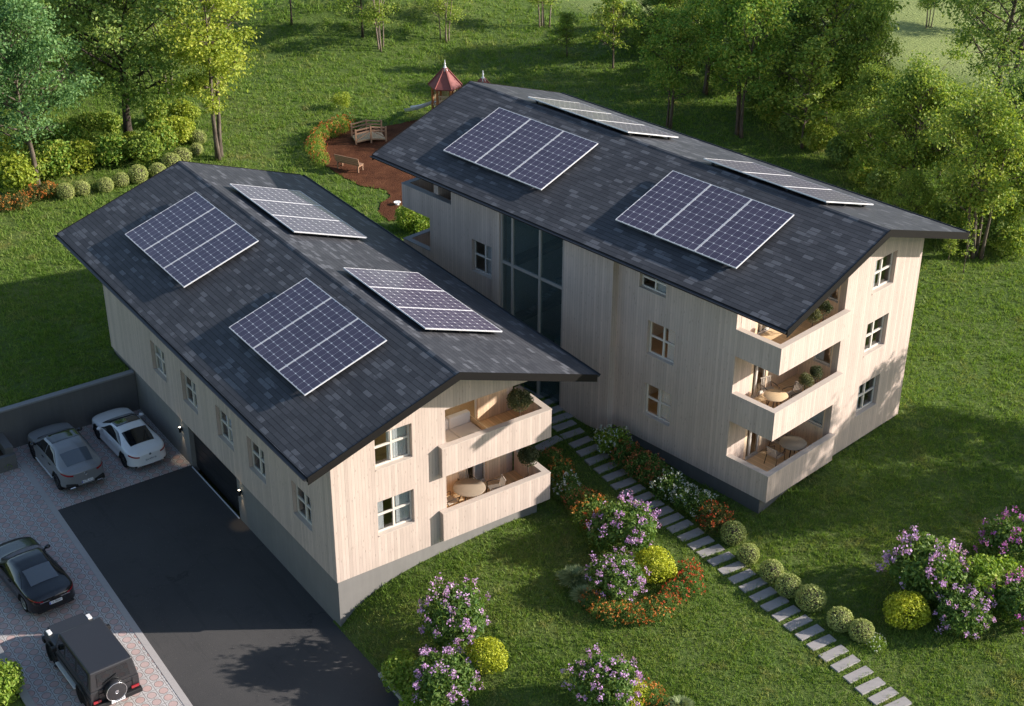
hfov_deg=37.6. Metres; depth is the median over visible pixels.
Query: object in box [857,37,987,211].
stemmed tree
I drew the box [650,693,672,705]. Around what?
flower clump
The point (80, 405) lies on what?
retaining wall
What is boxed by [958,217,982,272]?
sapling
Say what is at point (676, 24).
stemmed tree
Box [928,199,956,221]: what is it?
undergrowth bush
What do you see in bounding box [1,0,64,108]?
broad tree
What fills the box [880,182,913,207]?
undergrowth bush
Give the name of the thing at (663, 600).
flower clump
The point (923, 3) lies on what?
stemmed tree
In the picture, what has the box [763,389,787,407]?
round table
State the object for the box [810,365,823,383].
potted plant
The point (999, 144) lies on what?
stemmed tree
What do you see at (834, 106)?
undergrowth bush
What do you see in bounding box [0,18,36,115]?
broad tree
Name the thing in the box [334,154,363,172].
park bench
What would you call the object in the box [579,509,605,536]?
flower shrub
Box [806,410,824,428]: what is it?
window
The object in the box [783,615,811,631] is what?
stepping stone
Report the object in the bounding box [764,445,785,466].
armchair
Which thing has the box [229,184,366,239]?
solar array
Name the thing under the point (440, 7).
stemmed tree
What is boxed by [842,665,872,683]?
stepping stone
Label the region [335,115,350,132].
flower clump
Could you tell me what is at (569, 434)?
stepping stone
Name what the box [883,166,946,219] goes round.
broad tree
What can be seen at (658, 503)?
stepping stone
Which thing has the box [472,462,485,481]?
window
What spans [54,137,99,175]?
leafy bush
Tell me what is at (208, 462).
garage door
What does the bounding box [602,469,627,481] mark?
stepping stone
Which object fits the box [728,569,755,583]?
stepping stone
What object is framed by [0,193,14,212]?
flower shrub
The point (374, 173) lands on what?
mulch bed
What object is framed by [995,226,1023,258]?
undergrowth bush
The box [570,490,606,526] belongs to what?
flower shrub
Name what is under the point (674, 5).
broad tree
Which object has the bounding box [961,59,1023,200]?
broad tree
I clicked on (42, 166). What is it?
leafy bush
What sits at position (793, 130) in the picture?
undergrowth bush
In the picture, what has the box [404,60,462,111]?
play tower
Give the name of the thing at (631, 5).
undergrowth bush
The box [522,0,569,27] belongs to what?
stemmed tree
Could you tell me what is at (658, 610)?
flower clump
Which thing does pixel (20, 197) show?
flower shrub
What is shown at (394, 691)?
lawn kerb
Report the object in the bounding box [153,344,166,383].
window
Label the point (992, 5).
broad tree
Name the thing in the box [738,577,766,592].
stepping stone
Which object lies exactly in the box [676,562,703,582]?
flower clump
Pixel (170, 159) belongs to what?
box ball
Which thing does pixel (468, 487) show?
round table
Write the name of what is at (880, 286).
window
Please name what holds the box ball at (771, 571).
on the lawn at (914, 32)
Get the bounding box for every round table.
[453,478,485,500]
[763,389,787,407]
[779,435,806,457]
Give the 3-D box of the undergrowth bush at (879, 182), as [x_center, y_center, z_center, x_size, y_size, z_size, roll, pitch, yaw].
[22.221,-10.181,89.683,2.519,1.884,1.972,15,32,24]
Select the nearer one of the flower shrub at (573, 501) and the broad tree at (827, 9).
the flower shrub at (573, 501)
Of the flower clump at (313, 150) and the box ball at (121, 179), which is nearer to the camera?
the box ball at (121, 179)
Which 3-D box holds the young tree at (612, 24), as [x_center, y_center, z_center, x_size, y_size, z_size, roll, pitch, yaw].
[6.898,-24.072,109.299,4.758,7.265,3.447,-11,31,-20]
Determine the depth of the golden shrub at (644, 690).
52.11 m
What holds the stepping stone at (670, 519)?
on the lawn at (914, 32)
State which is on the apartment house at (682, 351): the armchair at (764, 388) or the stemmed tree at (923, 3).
the armchair at (764, 388)
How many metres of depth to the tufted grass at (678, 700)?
52.15 m
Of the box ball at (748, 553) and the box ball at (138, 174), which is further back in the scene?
the box ball at (138, 174)
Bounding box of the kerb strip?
[19,462,192,705]
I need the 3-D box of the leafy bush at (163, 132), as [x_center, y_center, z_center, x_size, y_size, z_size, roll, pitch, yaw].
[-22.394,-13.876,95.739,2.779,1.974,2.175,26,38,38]
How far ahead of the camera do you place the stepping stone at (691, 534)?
60.65 m
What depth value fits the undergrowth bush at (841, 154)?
93.52 m
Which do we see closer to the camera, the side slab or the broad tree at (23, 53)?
the side slab
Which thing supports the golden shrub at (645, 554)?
on the lawn at (914, 32)
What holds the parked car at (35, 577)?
on the parking pavement
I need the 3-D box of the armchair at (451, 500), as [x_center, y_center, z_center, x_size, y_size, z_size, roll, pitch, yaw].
[-2.515,5.893,60.121,0.694,0.894,0.612,-22,36,-35]
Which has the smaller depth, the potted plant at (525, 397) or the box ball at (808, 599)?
the box ball at (808, 599)
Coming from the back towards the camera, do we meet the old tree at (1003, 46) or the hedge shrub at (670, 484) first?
the old tree at (1003, 46)
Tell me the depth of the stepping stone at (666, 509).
62.05 m
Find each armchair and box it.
[446,491,458,506]
[458,469,475,498]
[486,474,505,492]
[758,375,779,403]
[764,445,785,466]
[768,434,787,446]
[782,380,803,398]
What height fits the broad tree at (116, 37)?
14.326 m
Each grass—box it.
[555,563,591,587]
[570,583,597,604]
[666,694,695,705]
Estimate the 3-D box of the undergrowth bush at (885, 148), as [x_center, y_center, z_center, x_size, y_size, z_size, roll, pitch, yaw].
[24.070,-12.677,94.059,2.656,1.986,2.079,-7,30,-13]
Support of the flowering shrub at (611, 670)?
on the lawn at (914, 32)
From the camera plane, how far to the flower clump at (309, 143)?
95.63 m
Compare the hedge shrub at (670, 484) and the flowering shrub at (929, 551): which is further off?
the hedge shrub at (670, 484)
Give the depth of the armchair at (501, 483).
60.98 m
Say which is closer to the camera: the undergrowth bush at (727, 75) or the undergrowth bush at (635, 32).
the undergrowth bush at (727, 75)
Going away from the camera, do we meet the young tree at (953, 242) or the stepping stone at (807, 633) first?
the stepping stone at (807, 633)
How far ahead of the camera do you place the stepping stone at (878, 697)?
52.58 m
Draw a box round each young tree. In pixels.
[542,9,583,55]
[579,0,642,68]
[764,35,851,148]
[941,224,959,259]
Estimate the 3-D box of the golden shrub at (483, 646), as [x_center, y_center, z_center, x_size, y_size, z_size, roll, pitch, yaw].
[-0.872,10.864,54.231,1.716,1.208,1.624,9,30,16]
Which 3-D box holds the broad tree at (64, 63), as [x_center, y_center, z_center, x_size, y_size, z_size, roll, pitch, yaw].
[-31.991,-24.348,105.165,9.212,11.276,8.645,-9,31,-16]
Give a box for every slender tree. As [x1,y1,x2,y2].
[118,0,197,93]
[150,0,263,160]
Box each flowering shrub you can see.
[412,644,483,705]
[417,572,490,650]
[560,643,646,705]
[585,546,651,600]
[586,489,661,558]
[871,525,973,602]
[933,582,996,639]
[973,505,1023,570]
[983,566,1023,633]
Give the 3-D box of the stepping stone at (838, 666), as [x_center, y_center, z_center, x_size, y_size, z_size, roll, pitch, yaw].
[11.964,11.183,54.027,1.120,0.150,0.410,-18,34,-29]
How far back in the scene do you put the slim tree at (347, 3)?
112.32 m
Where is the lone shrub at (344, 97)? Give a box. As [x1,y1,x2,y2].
[331,91,351,108]
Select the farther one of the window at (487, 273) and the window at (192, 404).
the window at (487, 273)
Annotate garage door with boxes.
[192,432,239,518]
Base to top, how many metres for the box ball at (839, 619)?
0.917 m
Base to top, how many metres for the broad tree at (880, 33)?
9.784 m
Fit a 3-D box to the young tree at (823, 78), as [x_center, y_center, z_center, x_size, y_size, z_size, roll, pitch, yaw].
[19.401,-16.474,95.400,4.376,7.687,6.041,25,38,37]
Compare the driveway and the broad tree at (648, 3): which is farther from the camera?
the broad tree at (648, 3)
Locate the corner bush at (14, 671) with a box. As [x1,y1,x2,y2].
[0,658,24,705]
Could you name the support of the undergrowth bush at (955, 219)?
on the lawn at (914, 32)
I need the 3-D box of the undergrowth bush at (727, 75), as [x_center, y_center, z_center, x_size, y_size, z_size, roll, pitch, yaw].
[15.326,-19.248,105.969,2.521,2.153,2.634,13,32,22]
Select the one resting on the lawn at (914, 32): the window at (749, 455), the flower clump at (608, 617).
the flower clump at (608, 617)
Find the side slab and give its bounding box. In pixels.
[533,435,562,452]
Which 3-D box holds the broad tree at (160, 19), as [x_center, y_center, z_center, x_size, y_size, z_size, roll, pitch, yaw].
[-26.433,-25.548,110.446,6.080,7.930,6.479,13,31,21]
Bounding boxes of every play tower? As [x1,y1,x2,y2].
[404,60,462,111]
[477,73,489,82]
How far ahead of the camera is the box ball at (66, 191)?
88.98 m
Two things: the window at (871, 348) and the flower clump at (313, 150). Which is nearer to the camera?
the window at (871, 348)
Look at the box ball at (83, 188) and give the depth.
89.49 m
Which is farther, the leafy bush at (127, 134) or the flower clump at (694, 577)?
the leafy bush at (127, 134)
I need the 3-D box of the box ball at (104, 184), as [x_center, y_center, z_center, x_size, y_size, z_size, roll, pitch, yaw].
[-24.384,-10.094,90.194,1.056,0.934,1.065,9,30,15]
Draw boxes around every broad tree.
[0,0,113,187]
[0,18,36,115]
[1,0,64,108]
[13,0,211,132]
[22,0,99,79]
[59,1,140,63]
[134,0,189,33]
[623,0,685,48]
[653,0,728,43]
[700,0,805,78]
[748,0,906,120]
[749,0,832,110]
[827,0,906,118]
[832,58,907,160]
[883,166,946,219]
[912,79,974,178]
[960,0,1020,31]
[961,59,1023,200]
[1005,93,1023,218]
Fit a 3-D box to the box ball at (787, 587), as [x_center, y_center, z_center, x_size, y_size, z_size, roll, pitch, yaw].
[10.532,8.833,57.261,1.094,0.926,1.056,-8,30,-15]
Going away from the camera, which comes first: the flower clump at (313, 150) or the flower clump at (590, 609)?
the flower clump at (590, 609)
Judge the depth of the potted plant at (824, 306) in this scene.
60.25 m
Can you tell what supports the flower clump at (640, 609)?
on the lawn at (914, 32)
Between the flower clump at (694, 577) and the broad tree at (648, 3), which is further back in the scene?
the broad tree at (648, 3)
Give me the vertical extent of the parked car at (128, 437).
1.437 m
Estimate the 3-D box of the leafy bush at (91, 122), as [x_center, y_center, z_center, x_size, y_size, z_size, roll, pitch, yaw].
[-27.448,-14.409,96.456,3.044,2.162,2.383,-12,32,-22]
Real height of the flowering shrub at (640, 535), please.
2.448 m
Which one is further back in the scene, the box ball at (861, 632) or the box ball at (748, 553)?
the box ball at (748, 553)
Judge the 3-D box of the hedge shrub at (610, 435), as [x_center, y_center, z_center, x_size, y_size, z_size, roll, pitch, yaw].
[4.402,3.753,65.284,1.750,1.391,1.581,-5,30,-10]
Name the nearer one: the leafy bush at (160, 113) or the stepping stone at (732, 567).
the stepping stone at (732, 567)
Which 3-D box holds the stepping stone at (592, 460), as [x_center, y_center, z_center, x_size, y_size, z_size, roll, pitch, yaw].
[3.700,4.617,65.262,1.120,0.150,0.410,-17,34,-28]
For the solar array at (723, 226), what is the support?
on the apartment house at (682, 351)
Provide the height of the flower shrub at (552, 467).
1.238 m
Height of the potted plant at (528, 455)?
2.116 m
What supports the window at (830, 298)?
in the apartment house at (682, 351)
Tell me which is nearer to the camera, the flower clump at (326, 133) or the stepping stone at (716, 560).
the stepping stone at (716, 560)
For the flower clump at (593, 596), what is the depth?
56.55 m
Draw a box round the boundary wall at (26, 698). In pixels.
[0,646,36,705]
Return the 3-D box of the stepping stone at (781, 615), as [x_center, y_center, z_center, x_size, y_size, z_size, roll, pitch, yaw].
[10.279,9.801,56.441,1.120,0.150,0.410,-18,34,-29]
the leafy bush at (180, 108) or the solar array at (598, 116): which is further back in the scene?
the leafy bush at (180, 108)
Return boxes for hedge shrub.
[592,423,632,454]
[609,438,642,468]
[622,450,660,478]
[634,458,671,486]
[649,467,685,502]
[668,479,700,510]
[683,489,718,517]
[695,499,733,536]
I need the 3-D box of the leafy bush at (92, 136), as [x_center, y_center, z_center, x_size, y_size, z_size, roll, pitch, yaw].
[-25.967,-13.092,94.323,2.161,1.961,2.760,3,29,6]
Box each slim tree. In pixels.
[289,0,292,25]
[328,0,390,37]
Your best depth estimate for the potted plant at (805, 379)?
61.13 m
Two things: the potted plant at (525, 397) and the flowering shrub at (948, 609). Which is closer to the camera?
the flowering shrub at (948, 609)
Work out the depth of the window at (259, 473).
60.98 m
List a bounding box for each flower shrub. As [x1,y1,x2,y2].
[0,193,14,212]
[8,190,31,210]
[22,184,42,201]
[35,181,58,199]
[342,113,355,129]
[537,446,562,469]
[546,455,576,487]
[550,470,582,501]
[561,483,600,513]
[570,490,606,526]
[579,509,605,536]
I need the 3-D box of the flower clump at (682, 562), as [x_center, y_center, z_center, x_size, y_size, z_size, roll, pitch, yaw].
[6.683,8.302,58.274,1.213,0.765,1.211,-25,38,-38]
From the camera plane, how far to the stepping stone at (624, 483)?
63.71 m
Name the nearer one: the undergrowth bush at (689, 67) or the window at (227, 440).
the window at (227, 440)
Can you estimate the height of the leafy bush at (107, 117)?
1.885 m
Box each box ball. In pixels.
[56,182,75,199]
[72,180,90,195]
[96,177,113,192]
[113,172,129,186]
[127,164,148,183]
[148,162,165,176]
[160,152,180,167]
[172,147,191,161]
[189,129,206,144]
[189,143,203,155]
[720,520,746,545]
[736,543,759,564]
[759,558,784,583]
[775,572,802,598]
[795,584,826,612]
[826,606,853,632]
[848,618,874,642]
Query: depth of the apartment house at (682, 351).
63.81 m
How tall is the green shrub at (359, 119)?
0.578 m
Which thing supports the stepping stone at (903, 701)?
on the lawn at (914, 32)
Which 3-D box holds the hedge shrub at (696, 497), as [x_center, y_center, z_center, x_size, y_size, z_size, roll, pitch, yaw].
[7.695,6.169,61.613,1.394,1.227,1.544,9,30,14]
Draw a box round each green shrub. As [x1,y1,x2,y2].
[353,117,362,125]
[380,647,417,694]
[394,205,423,231]
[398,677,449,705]
[407,212,429,232]
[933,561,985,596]
[958,553,1023,618]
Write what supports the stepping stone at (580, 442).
on the lawn at (914, 32)
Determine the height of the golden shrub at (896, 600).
1.236 m
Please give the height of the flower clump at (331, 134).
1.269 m
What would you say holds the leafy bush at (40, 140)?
on the lawn at (914, 32)
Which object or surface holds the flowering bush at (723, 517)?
on the lawn at (914, 32)
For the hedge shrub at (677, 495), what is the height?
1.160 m
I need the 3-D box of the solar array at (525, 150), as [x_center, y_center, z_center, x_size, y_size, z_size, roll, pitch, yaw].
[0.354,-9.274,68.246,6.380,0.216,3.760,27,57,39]
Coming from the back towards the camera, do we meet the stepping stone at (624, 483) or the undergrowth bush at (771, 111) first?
the undergrowth bush at (771, 111)
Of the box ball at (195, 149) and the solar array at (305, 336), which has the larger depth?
the box ball at (195, 149)
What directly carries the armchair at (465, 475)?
on the apartment house at (345, 479)
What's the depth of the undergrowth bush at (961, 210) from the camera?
86.81 m
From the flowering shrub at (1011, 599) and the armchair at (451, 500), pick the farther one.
the armchair at (451, 500)
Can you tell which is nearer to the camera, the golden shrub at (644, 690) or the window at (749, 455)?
the golden shrub at (644, 690)
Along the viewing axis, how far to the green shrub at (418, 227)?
84.78 m
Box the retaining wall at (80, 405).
[0,369,138,447]
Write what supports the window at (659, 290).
in the apartment house at (682, 351)
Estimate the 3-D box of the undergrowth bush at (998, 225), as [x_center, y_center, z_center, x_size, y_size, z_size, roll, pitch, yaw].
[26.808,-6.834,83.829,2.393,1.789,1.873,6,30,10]
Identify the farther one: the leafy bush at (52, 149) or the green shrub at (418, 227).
the leafy bush at (52, 149)
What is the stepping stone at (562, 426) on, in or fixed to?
on the lawn at (914, 32)
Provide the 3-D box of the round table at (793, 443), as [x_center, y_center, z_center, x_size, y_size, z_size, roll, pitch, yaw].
[11.852,4.107,63.616,1.160,0.752,1.160,-19,34,-30]
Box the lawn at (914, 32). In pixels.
[0,0,1023,705]
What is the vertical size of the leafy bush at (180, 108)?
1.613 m
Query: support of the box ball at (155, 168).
on the lawn at (914, 32)
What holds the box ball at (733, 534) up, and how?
on the lawn at (914, 32)
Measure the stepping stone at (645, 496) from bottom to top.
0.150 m
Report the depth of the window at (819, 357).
62.87 m
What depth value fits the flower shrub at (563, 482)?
62.55 m
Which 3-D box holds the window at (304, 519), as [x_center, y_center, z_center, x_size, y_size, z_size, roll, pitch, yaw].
[-7.949,5.831,57.878,0.362,1.740,1.537,-19,34,-30]
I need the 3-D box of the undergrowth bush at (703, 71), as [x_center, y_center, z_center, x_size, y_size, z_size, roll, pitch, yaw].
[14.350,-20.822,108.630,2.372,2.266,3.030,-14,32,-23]
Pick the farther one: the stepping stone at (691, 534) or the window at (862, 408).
the window at (862, 408)
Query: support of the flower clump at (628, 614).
on the lawn at (914, 32)
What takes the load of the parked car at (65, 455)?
on the parking pavement
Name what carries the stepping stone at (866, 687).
on the lawn at (914, 32)
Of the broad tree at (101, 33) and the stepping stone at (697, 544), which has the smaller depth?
the stepping stone at (697, 544)
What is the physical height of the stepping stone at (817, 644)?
0.150 m
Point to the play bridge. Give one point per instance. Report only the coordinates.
(370, 135)
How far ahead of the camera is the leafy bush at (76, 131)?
94.01 m
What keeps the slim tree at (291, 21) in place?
on the lawn at (914, 32)
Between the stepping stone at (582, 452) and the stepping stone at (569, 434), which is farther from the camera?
the stepping stone at (569, 434)
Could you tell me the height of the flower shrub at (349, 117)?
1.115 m
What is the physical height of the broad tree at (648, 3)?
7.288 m
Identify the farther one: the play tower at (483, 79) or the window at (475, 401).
the play tower at (483, 79)
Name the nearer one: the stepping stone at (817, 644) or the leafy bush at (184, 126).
the stepping stone at (817, 644)
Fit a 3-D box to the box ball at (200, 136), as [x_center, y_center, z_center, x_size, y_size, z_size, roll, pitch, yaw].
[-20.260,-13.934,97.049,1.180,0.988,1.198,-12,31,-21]
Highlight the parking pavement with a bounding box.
[0,409,190,705]
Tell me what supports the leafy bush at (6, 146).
on the lawn at (914, 32)
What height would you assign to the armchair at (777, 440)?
0.894 m
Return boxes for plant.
[506,388,533,416]
[517,445,539,476]
[798,372,813,389]
[806,308,822,326]
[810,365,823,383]
[818,301,833,323]
[865,632,886,651]
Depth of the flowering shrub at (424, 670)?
53.11 m
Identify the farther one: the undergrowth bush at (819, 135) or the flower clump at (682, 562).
the undergrowth bush at (819, 135)
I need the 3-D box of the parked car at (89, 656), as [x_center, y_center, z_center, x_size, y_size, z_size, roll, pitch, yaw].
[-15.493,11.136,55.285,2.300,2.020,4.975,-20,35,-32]
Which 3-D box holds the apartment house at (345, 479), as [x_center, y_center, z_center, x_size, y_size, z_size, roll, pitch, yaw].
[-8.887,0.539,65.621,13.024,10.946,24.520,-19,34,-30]
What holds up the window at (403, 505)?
in the apartment house at (345, 479)
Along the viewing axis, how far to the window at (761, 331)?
60.80 m
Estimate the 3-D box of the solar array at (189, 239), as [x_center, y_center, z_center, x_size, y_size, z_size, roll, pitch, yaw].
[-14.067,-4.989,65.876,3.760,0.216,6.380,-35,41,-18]
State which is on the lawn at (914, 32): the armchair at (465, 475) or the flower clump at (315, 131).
the flower clump at (315, 131)
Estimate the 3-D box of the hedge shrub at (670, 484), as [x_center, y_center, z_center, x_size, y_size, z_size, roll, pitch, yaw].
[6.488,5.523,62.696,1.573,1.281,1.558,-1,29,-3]
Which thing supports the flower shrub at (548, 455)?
on the lawn at (914, 32)
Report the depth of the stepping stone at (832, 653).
54.42 m
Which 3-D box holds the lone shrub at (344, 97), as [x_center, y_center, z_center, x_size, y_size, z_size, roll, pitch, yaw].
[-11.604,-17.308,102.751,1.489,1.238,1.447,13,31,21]
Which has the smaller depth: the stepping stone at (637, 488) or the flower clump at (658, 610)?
the flower clump at (658, 610)
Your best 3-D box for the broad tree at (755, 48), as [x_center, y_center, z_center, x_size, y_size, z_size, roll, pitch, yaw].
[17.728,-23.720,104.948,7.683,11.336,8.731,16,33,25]
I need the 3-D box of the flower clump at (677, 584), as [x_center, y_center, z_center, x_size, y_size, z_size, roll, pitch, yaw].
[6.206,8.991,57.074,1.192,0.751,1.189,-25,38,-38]
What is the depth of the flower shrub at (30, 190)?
88.72 m
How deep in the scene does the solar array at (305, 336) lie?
57.99 m
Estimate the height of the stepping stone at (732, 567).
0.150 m
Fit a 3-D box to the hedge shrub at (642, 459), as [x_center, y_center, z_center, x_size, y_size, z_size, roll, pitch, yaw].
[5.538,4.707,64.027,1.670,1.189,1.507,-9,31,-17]
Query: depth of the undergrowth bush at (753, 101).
102.03 m
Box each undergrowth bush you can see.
[607,0,644,31]
[628,17,657,45]
[682,45,698,73]
[694,55,723,79]
[713,67,744,94]
[736,83,774,111]
[755,95,791,127]
[776,109,809,140]
[800,120,838,150]
[814,92,845,112]
[824,134,858,167]
[846,154,880,185]
[864,166,903,197]
[878,136,908,166]
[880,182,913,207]
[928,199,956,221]
[941,210,978,241]
[954,189,985,219]
[970,216,1011,246]
[984,200,1020,226]
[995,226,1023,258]
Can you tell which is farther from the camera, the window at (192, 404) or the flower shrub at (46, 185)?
the flower shrub at (46, 185)
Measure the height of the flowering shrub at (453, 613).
2.468 m
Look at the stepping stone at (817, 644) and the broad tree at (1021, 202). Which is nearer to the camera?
the stepping stone at (817, 644)
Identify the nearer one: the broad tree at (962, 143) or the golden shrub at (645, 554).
the golden shrub at (645, 554)
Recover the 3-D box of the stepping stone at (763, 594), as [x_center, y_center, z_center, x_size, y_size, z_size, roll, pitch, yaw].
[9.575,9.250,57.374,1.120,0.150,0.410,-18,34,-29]
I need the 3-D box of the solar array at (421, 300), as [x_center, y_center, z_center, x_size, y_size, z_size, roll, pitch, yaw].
[-3.683,-2.095,60.765,3.760,0.216,6.380,2,23,-39]
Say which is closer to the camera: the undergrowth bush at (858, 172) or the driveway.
the driveway
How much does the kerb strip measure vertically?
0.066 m
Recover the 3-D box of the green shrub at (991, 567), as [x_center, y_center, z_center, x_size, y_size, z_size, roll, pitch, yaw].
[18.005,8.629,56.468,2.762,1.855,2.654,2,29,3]
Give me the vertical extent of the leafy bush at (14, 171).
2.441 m
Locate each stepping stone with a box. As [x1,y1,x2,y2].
[534,392,548,398]
[542,397,558,405]
[551,405,562,413]
[551,412,572,423]
[552,420,576,431]
[559,428,583,439]
[568,436,591,447]
[576,444,598,456]
[584,453,609,465]
[593,461,615,473]
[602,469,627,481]
[610,477,635,489]
[619,484,645,496]
[628,491,654,502]
[645,499,663,508]
[655,505,673,516]
[657,512,683,525]
[666,519,693,533]
[677,528,703,541]
[687,536,714,549]
[696,544,724,557]
[707,551,734,565]
[717,561,745,574]
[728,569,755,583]
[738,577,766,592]
[749,586,776,602]
[760,596,788,611]
[771,605,800,621]
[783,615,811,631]
[795,624,823,640]
[806,634,835,650]
[818,645,848,661]
[830,654,859,672]
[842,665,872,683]
[855,677,885,695]
[867,686,898,705]
[884,696,911,705]
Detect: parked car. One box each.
[0,536,74,613]
[27,422,104,489]
[42,613,142,705]
[91,407,165,468]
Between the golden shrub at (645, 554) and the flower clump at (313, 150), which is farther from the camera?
the flower clump at (313, 150)
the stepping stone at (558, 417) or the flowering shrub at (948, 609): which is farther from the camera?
the stepping stone at (558, 417)
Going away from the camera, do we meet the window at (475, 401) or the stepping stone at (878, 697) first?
the stepping stone at (878, 697)
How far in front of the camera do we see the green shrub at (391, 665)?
54.34 m
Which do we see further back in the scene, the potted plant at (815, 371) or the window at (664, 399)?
the window at (664, 399)
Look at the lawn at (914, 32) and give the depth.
67.67 m
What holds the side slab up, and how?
on the lawn at (914, 32)
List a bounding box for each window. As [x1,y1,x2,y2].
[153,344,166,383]
[183,374,197,414]
[218,409,233,451]
[249,440,265,484]
[293,485,312,532]
[375,424,412,470]
[377,490,414,536]
[472,241,491,279]
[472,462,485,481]
[474,399,476,418]
[639,274,665,298]
[643,384,670,426]
[646,321,674,366]
[745,431,758,460]
[751,366,764,398]
[757,324,770,334]
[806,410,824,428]
[813,345,832,367]
[827,287,839,302]
[855,376,875,416]
[863,316,884,356]
[872,253,893,294]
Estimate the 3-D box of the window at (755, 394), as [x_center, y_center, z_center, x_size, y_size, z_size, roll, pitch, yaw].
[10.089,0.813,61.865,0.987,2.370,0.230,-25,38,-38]
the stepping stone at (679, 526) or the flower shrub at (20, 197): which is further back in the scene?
the flower shrub at (20, 197)
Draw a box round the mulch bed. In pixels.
[320,120,416,220]
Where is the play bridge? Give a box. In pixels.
[350,119,386,144]
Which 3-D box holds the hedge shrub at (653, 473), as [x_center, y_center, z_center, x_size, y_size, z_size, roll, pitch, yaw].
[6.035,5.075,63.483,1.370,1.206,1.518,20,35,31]
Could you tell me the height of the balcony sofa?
0.900 m
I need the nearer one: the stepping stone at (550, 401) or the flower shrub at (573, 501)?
the flower shrub at (573, 501)
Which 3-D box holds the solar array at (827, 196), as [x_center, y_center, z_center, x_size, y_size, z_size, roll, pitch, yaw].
[11.704,-7.220,63.980,6.380,0.216,3.760,27,20,39]
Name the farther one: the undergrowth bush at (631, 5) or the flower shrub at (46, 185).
the undergrowth bush at (631, 5)
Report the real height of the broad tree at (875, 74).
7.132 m
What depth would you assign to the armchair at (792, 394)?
61.64 m
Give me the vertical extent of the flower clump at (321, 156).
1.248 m
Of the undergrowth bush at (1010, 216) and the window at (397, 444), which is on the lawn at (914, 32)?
the undergrowth bush at (1010, 216)
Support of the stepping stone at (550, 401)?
on the lawn at (914, 32)
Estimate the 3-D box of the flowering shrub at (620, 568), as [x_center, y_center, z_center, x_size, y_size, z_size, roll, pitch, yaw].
[3.953,8.387,57.217,2.501,1.622,2.837,-25,38,-38]
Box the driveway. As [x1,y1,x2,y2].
[58,465,403,705]
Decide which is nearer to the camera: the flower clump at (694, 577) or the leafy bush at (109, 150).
the flower clump at (694, 577)
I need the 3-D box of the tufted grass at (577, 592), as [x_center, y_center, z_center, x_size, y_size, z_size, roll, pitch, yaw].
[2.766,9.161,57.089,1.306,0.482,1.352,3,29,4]
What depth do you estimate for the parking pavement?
60.45 m
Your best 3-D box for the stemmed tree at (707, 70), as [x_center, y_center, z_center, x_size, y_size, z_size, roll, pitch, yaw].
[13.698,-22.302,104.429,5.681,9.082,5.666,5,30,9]
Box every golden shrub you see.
[464,636,508,674]
[623,678,650,705]
[634,545,677,583]
[882,589,931,629]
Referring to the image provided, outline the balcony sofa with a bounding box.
[445,409,486,442]
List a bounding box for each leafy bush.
[0,133,27,156]
[0,151,40,194]
[16,133,50,155]
[18,149,51,181]
[33,139,75,179]
[43,121,88,142]
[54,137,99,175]
[64,111,108,132]
[81,129,112,158]
[90,135,129,167]
[95,110,122,135]
[113,131,136,158]
[122,130,164,165]
[140,119,178,149]
[142,99,171,121]
[161,115,195,144]
[168,98,200,119]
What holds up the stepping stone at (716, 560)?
on the lawn at (914, 32)
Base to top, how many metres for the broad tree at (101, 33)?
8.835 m
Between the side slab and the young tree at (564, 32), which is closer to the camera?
the side slab
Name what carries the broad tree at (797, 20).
on the lawn at (914, 32)
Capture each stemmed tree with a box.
[355,0,399,51]
[422,0,472,42]
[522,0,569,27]
[630,1,711,128]
[677,0,735,94]
[691,0,813,137]
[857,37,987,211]
[915,72,1023,259]
[916,0,944,27]
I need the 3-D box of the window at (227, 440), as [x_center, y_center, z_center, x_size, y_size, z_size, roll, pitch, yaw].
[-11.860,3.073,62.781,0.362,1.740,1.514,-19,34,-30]
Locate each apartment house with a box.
[53,161,600,625]
[370,81,970,513]
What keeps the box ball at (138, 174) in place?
on the lawn at (914, 32)
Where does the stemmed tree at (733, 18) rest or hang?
on the lawn at (914, 32)
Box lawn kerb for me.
[378,672,403,700]
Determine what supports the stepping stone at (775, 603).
on the lawn at (914, 32)
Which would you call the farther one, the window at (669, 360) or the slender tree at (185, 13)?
the slender tree at (185, 13)
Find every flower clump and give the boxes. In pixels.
[304,134,327,154]
[308,127,325,144]
[308,140,326,158]
[312,149,330,165]
[313,122,329,139]
[318,121,339,139]
[327,117,343,137]
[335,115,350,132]
[578,587,606,610]
[588,596,616,619]
[597,599,629,626]
[613,603,641,624]
[626,602,654,625]
[637,595,672,622]
[637,677,665,705]
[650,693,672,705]
[653,588,680,610]
[659,579,690,601]
[671,571,705,595]
[674,557,699,579]
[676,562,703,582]
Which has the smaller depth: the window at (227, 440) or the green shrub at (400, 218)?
the window at (227, 440)
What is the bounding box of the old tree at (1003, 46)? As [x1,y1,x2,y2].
[907,0,1023,112]
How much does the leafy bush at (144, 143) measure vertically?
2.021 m
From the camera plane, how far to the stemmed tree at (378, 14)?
112.21 m
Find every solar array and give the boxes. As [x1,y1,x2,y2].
[125,192,257,287]
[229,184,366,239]
[229,278,386,395]
[343,267,501,333]
[443,107,597,189]
[528,96,677,139]
[615,170,793,268]
[704,158,873,206]
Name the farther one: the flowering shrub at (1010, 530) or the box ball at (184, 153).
the box ball at (184, 153)
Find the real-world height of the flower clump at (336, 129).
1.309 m

